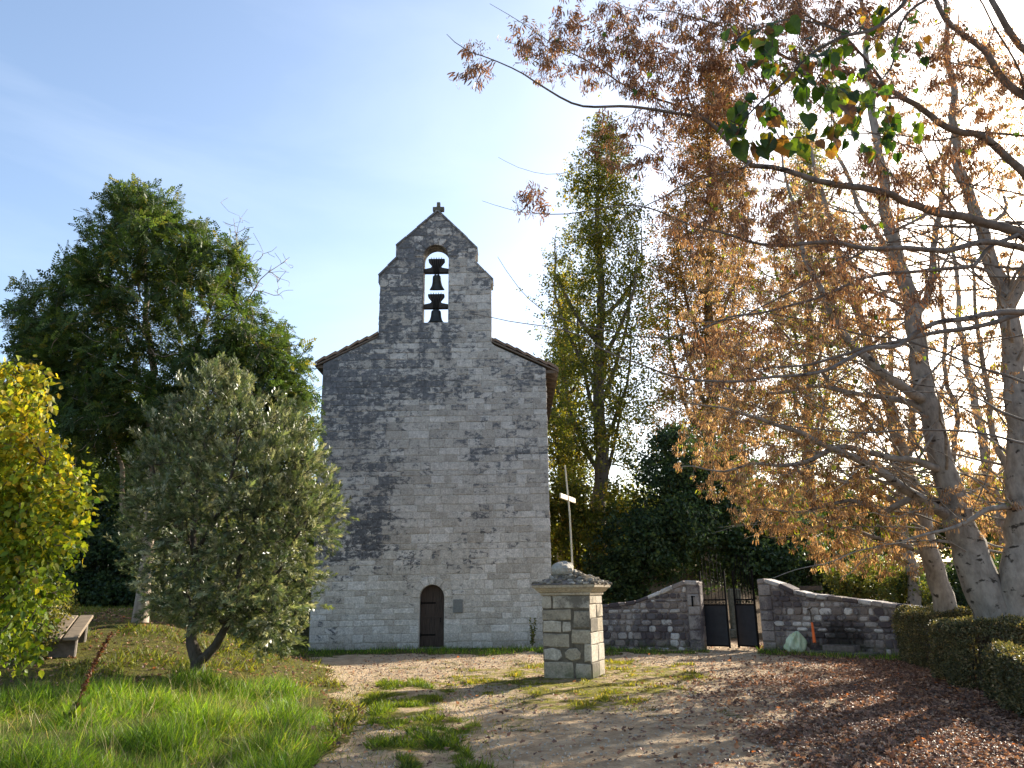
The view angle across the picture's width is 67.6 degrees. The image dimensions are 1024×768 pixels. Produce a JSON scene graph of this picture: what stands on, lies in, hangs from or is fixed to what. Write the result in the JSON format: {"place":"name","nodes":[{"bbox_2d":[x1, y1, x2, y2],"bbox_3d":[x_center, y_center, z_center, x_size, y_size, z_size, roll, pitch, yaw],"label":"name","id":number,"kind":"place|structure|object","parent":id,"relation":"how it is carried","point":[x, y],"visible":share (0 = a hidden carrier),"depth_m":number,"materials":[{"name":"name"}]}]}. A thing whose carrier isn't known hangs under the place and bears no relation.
{"place":"outdoors","nodes":[
{"label":"outdoors","id":0,"kind":"place"},
{"bbox_2d":[0,658,345,767],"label":"long grass","id":1,"kind":"structure","parent":0,"point":[279,758],"depth_m":8.89,"materials":[{"name":"green plant"}]},
{"bbox_2d":[0,604,366,750],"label":"bank grass","id":2,"kind":"structure","parent":0,"point":[347,722],"depth_m":13.54,"materials":[{"name":"green plant"}]},
{"bbox_2d":[354,676,499,767],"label":"track grass","id":3,"kind":"structure","parent":0,"point":[426,733],"depth_m":9.61,"materials":[{"name":"green plant"}]},
{"bbox_2d":[0,562,1023,767],"bbox_3d":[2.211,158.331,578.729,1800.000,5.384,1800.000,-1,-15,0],"label":"ground","id":4,"kind":"structure","parent":0,"point":[339,659],"depth_m":11.27,"materials":[{"name":"beige gravel"}]},
{"bbox_2d":[12,578,82,658],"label":"bramble bush","id":5,"kind":"object","parent":4,"relation":"on","point":[56,611],"visible":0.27,"depth_m":13.31,"materials":[{"name":"green plant"}]},
{"bbox_2d":[0,379,95,606],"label":"shrub","id":6,"kind":"object","parent":4,"relation":"on","point":[76,581],"depth_m":25.59,"materials":[{"name":"green plant"}]},
{"bbox_2d":[0,354,107,678],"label":"lime shrub","id":7,"kind":"object","parent":4,"relation":"on","point":[36,532],"visible":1,"depth_m":7.62,"materials":[{"name":"yellow plant"}]},
{"bbox_2d":[47,615,93,657],"bbox_3d":[-7.745,4.450,13.377,0.475,0.751,1.613,5,-16,-20],"label":"bench","id":8,"kind":"object","parent":4,"relation":"on","point":[76,632],"visible":0.69,"depth_m":12.96,"materials":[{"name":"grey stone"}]},
{"bbox_2d":[62,632,112,721],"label":"dock plant","id":9,"kind":"object","parent":4,"relation":"on","point":[79,705],"visible":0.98,"depth_m":8.82,"materials":[{"name":"plant"}]},
{"bbox_2d":[33,437,164,607],"bbox_3d":[-16.250,5.357,28.779,8.445,7.339,4.913,-5,-16,15],"label":"shrub","id":10,"kind":"object","parent":4,"relation":"on","point":[106,579],"visible":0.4,"depth_m":26.91,"materials":[{"name":"green plant"}]},
{"bbox_2d":[84,396,236,567],"bbox_3d":[-15.297,4.176,30.811,8.453,9.553,5.565,-1,-15,0],"label":"shrub","id":11,"kind":"object","parent":4,"relation":"on","point":[113,509],"visible":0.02,"depth_m":30.32,"materials":[{"name":"green plant"}]},
{"bbox_2d":[0,172,326,622],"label":"ash tree","id":12,"kind":"object","parent":4,"relation":"on","point":[96,392],"visible":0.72,"depth_m":16.29,"materials":[{"name":"green plant"}]},
{"bbox_2d":[0,607,360,744],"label":"bank leaves","id":13,"kind":"object","parent":4,"relation":"on","point":[170,655],"visible":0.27,"depth_m":14.17,"materials":[{"name":"brown plant"}]},
{"bbox_2d":[125,433,317,633],"bbox_3d":[-10.267,5.418,28.210,7.986,9.173,5.506,-1,-15,0],"label":"shrub","id":14,"kind":"object","parent":4,"relation":"on","point":[203,520],"visible":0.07,"depth_m":27.50,"materials":[{"name":"green plant"}]},
{"bbox_2d":[102,351,359,677],"bbox_3d":[-4.968,2.234,13.433,4.933,5.937,3.418,-9,-17,27],"label":"olive tree","id":15,"kind":"object","parent":4,"relation":"on","point":[277,496],"visible":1,"depth_m":12.92,"materials":[{"name":"green plant"}]},
{"bbox_2d":[308,202,558,650],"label":"chapel","id":16,"kind":"structure","parent":4,"relation":"on","point":[435,438],"depth_m":25.15,"materials":[{"name":"stone"}]},
{"bbox_2d":[420,585,443,646],"bbox_3d":[-2.513,7.317,24.128,0.750,1.875,0.128,-1,-15,0],"label":"door","id":17,"kind":"structure","parent":16,"relation":"in","point":[432,597],"depth_m":24.10,"materials":[{"name":"brown wood"}]},
{"bbox_2d":[423,292,447,322],"bbox_3d":[-2.677,-2.645,26.981,0.817,1.162,0.628,-11,-18,33],"label":"bell","id":18,"kind":"object","parent":16,"relation":"attached to","point":[435,305],"visible":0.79,"depth_m":26.92,"materials":[{"name":"black metal"}]},
{"bbox_2d":[424,257,448,290],"bbox_3d":[-2.694,-3.873,27.511,0.880,1.214,0.603,-1,-15,0],"label":"bell","id":19,"kind":"object","parent":16,"relation":"attached to","point":[436,264],"visible":1,"depth_m":27.29,"materials":[{"name":"black metal"}]},
{"bbox_2d":[320,660,720,767],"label":"stray grass","id":20,"kind":"structure","parent":4,"relation":"on","point":[365,726],"depth_m":11.11,"materials":[{"name":"green plant"}]},
{"bbox_2d":[323,651,738,734],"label":"path tufts","id":21,"kind":"object","parent":4,"relation":"on","point":[513,697],"visible":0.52,"depth_m":12.01,"materials":[{"name":"green plant"}]},
{"bbox_2d":[529,617,537,646],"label":"weed","id":22,"kind":"object","parent":4,"relation":"on","point":[532,641],"visible":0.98,"depth_m":23.36,"materials":[{"name":"green plant"}]},
{"bbox_2d":[75,449,1006,579],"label":"wood","id":23,"kind":"object","parent":4,"relation":"on","point":[989,538],"visible":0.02,"depth_m":62.61,"materials":[{"name":"green plant"}]},
{"bbox_2d":[535,253,594,561],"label":"poplar tree","id":24,"kind":"object","parent":4,"relation":"on","point":[546,355],"visible":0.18,"depth_m":42.02,"materials":[{"name":"green plant"}]},
{"bbox_2d":[432,658,707,709],"bbox_3d":[1.065,5.708,14.923,5.241,0.170,10.327,-7,-17,23],"label":"moss","id":25,"kind":"object","parent":4,"relation":"on","point":[605,698],"visible":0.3,"depth_m":13.91,"materials":[{"name":"green plant"}]},
{"bbox_2d":[531,465,611,679],"bbox_3d":[1.224,3.851,15.624,1.376,4.421,1.382,-7,-16,20],"label":"wayside cross","id":26,"kind":"object","parent":4,"relation":"on","point":[572,619],"visible":1,"depth_m":14.94,"materials":[{"name":"stone"}]},
{"bbox_2d":[146,643,1023,767],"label":"fallen leaves","id":27,"kind":"object","parent":4,"relation":"on","point":[895,667],"visible":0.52,"depth_m":9.89,"materials":[{"name":"brown plant"}]},
{"bbox_2d":[516,92,681,554],"bbox_3d":[4.457,-3.466,40.389,9.056,27.042,7.017,-1,-15,0],"label":"poplar tree","id":28,"kind":"object","parent":4,"relation":"on","point":[616,403],"visible":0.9,"depth_m":39.66,"materials":[{"name":"green plant"}]},
{"bbox_2d":[549,458,648,602],"bbox_3d":[3.761,7.027,33.499,5.514,7.595,4.350,4,-16,-17],"label":"hazel bush","id":29,"kind":"object","parent":4,"relation":"on","point":[587,516],"visible":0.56,"depth_m":33.17,"materials":[{"name":"green plant"}]},
{"bbox_2d":[298,641,900,660],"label":"wall weeds","id":30,"kind":"object","parent":4,"relation":"on","point":[429,651],"depth_m":21.75,"materials":[{"name":"green plant"}]},
{"bbox_2d":[574,418,723,603],"bbox_3d":[5.809,5.705,31.466,6.610,9.021,5.199,2,-16,-10],"label":"evergreen bush","id":31,"kind":"object","parent":4,"relation":"on","point":[668,534],"visible":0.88,"depth_m":30.66,"materials":[{"name":"green plant"}]},
{"bbox_2d":[602,580,706,649],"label":"cemetery wall","id":32,"kind":"structure","parent":4,"relation":"on","point":[671,617],"depth_m":22.59,"materials":[{"name":"stone"}]},
{"bbox_2d":[699,555,730,647],"bbox_3d":[5.944,6.380,22.520,0.779,2.640,0.050,-10,-18,30],"label":"gate leaf","id":33,"kind":"object","parent":32,"relation":"attached to","point":[717,625],"visible":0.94,"depth_m":22.36,"materials":[{"name":"black metal"}]},
{"bbox_2d":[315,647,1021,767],"bbox_3d":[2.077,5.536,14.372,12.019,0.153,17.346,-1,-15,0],"label":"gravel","id":34,"kind":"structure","parent":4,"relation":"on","point":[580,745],"depth_m":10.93,"materials":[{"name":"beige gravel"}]},
{"bbox_2d":[631,44,789,580],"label":"poplar tree","id":35,"kind":"object","parent":4,"relation":"on","point":[708,311],"visible":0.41,"depth_m":44.52,"materials":[{"name":"orange plant"}]},
{"bbox_2d":[727,589,741,637],"bbox_3d":[8.125,8.312,27.760,0.700,1.700,0.600,-1,-15,0],"label":"gravestone","id":36,"kind":"object","parent":4,"relation":"on","point":[733,632],"visible":0.42,"depth_m":27.69,"materials":[{"name":"stone"}]},
{"bbox_2d":[656,431,813,602],"bbox_3d":[9.676,6.157,33.186,6.589,8.918,5.634,6,-17,-22],"label":"evergreen bush","id":37,"kind":"object","parent":4,"relation":"on","point":[734,542],"visible":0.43,"depth_m":31.83,"materials":[{"name":"green plant"}]},
{"bbox_2d":[447,0,1023,444],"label":"lime tree","id":38,"kind":"object","parent":4,"relation":"on","point":[839,96],"visible":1,"depth_m":9.32,"materials":[{"name":"brown plant"}]},
{"bbox_2d":[783,631,806,651],"bbox_3d":[7.579,6.920,20.518,0.592,0.561,0.385,1,-16,-7],"label":"rubbish bag","id":39,"kind":"object","parent":4,"relation":"on","point":[796,640],"visible":0.88,"depth_m":20.40,"materials":[{"name":"plastic"}]},
{"bbox_2d":[739,104,867,545],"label":"poplar tree","id":40,"kind":"object","parent":4,"relation":"on","point":[799,337],"visible":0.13,"depth_m":48.68,"materials":[{"name":"orange plant"}]},
{"bbox_2d":[807,607,817,650],"bbox_3d":[7.943,6.529,20.255,0.243,1.177,0.573,-3,-16,7],"label":"spade","id":41,"kind":"object","parent":4,"relation":"on","point":[813,637],"visible":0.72,"depth_m":20.20,"materials":[{"name":"wood"}]},
{"bbox_2d":[743,492,887,602],"bbox_3d":[12.864,7.086,32.658,6.648,6.099,5.648,-1,-15,0],"label":"evergreen bush","id":42,"kind":"object","parent":4,"relation":"on","point":[794,562],"visible":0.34,"depth_m":31.38,"materials":[{"name":"green plant"}]},
{"bbox_2d":[633,1,1023,674],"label":"lime tree","id":43,"kind":"object","parent":4,"relation":"on","point":[977,573],"visible":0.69,"depth_m":14.58,"materials":[{"name":"orange plant"}]},
{"bbox_2d":[667,144,1004,618],"bbox_3d":[7.109,-0.362,17.301,7.530,11.877,5.772,6,-17,-24],"label":"lime tree","id":44,"kind":"object","parent":4,"relation":"on","point":[941,590],"visible":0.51,"depth_m":16.67,"materials":[{"name":"orange plant"}]},
{"bbox_2d":[806,644,879,655],"bbox_3d":[8.438,6.824,19.576,1.700,0.265,0.550,-15,-21,41],"label":"stone trough","id":45,"kind":"object","parent":4,"relation":"on","point":[845,649],"visible":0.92,"depth_m":19.39,"materials":[{"name":"stone"}]},
{"bbox_2d":[757,579,929,654],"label":"cemetery wall","id":46,"kind":"structure","parent":4,"relation":"on","point":[865,625],"depth_m":20.39,"materials":[{"name":"stone"}]},
{"bbox_2d":[731,553,759,648],"bbox_3d":[6.759,6.290,22.234,0.050,2.640,0.779,8,-18,-30],"label":"gate leaf","id":47,"kind":"object","parent":46,"relation":"attached to","point":[746,624],"visible":1,"depth_m":22.11,"materials":[{"name":"black metal"}]},
{"bbox_2d":[701,0,1023,641],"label":"lime tree","id":48,"kind":"object","parent":4,"relation":"on","point":[1011,564],"visible":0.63,"depth_m":14.90,"materials":[{"name":"orange plant"}]},
{"bbox_2d":[819,550,931,605],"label":"hazel bush","id":49,"kind":"object","parent":4,"relation":"on","point":[854,586],"visible":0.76,"depth_m":25.04,"materials":[{"name":"green plant"}]},
{"bbox_2d":[844,307,1002,605],"bbox_3d":[14.585,2.241,25.570,6.544,10.450,3.266,6,-17,-23],"label":"lime tree","id":50,"kind":"object","parent":4,"relation":"on","point":[915,599],"visible":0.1,"depth_m":24.66,"materials":[{"name":"grey plant"}]},
{"bbox_2d":[891,604,978,669],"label":"hedge","id":51,"kind":"object","parent":4,"relation":"on","point":[908,616],"visible":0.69,"depth_m":16.38,"materials":[{"name":"green plant"}]},
{"bbox_2d":[883,549,1001,608],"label":"laurel bush","id":52,"kind":"object","parent":4,"relation":"on","point":[954,581],"visible":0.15,"depth_m":25.57,"materials":[{"name":"green plant"}]},
{"bbox_2d":[929,171,1006,568],"bbox_3d":[14.760,-0.286,22.801,6.374,13.829,4.348,-1,-15,0],"label":"lime tree","id":53,"kind":"object","parent":4,"relation":"on","point":[983,449],"visible":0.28,"depth_m":22.17,"materials":[{"name":"orange plant"}]},
{"bbox_2d":[926,612,1023,688],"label":"hedge","id":54,"kind":"object","parent":4,"relation":"on","point":[945,632],"visible":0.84,"depth_m":12.59,"materials":[{"name":"green plant"}]},
{"bbox_2d":[979,638,1023,718],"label":"hedge","id":55,"kind":"object","parent":4,"relation":"on","point":[1003,668],"visible":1,"depth_m":10.26,"materials":[{"name":"green plant"}]},
{"bbox_2d":[0,0,1023,564],"label":"sky","id":56,"kind":"structure","parent":0,"point":[338,127],"materials":[{"name":"blue"}]}
]}

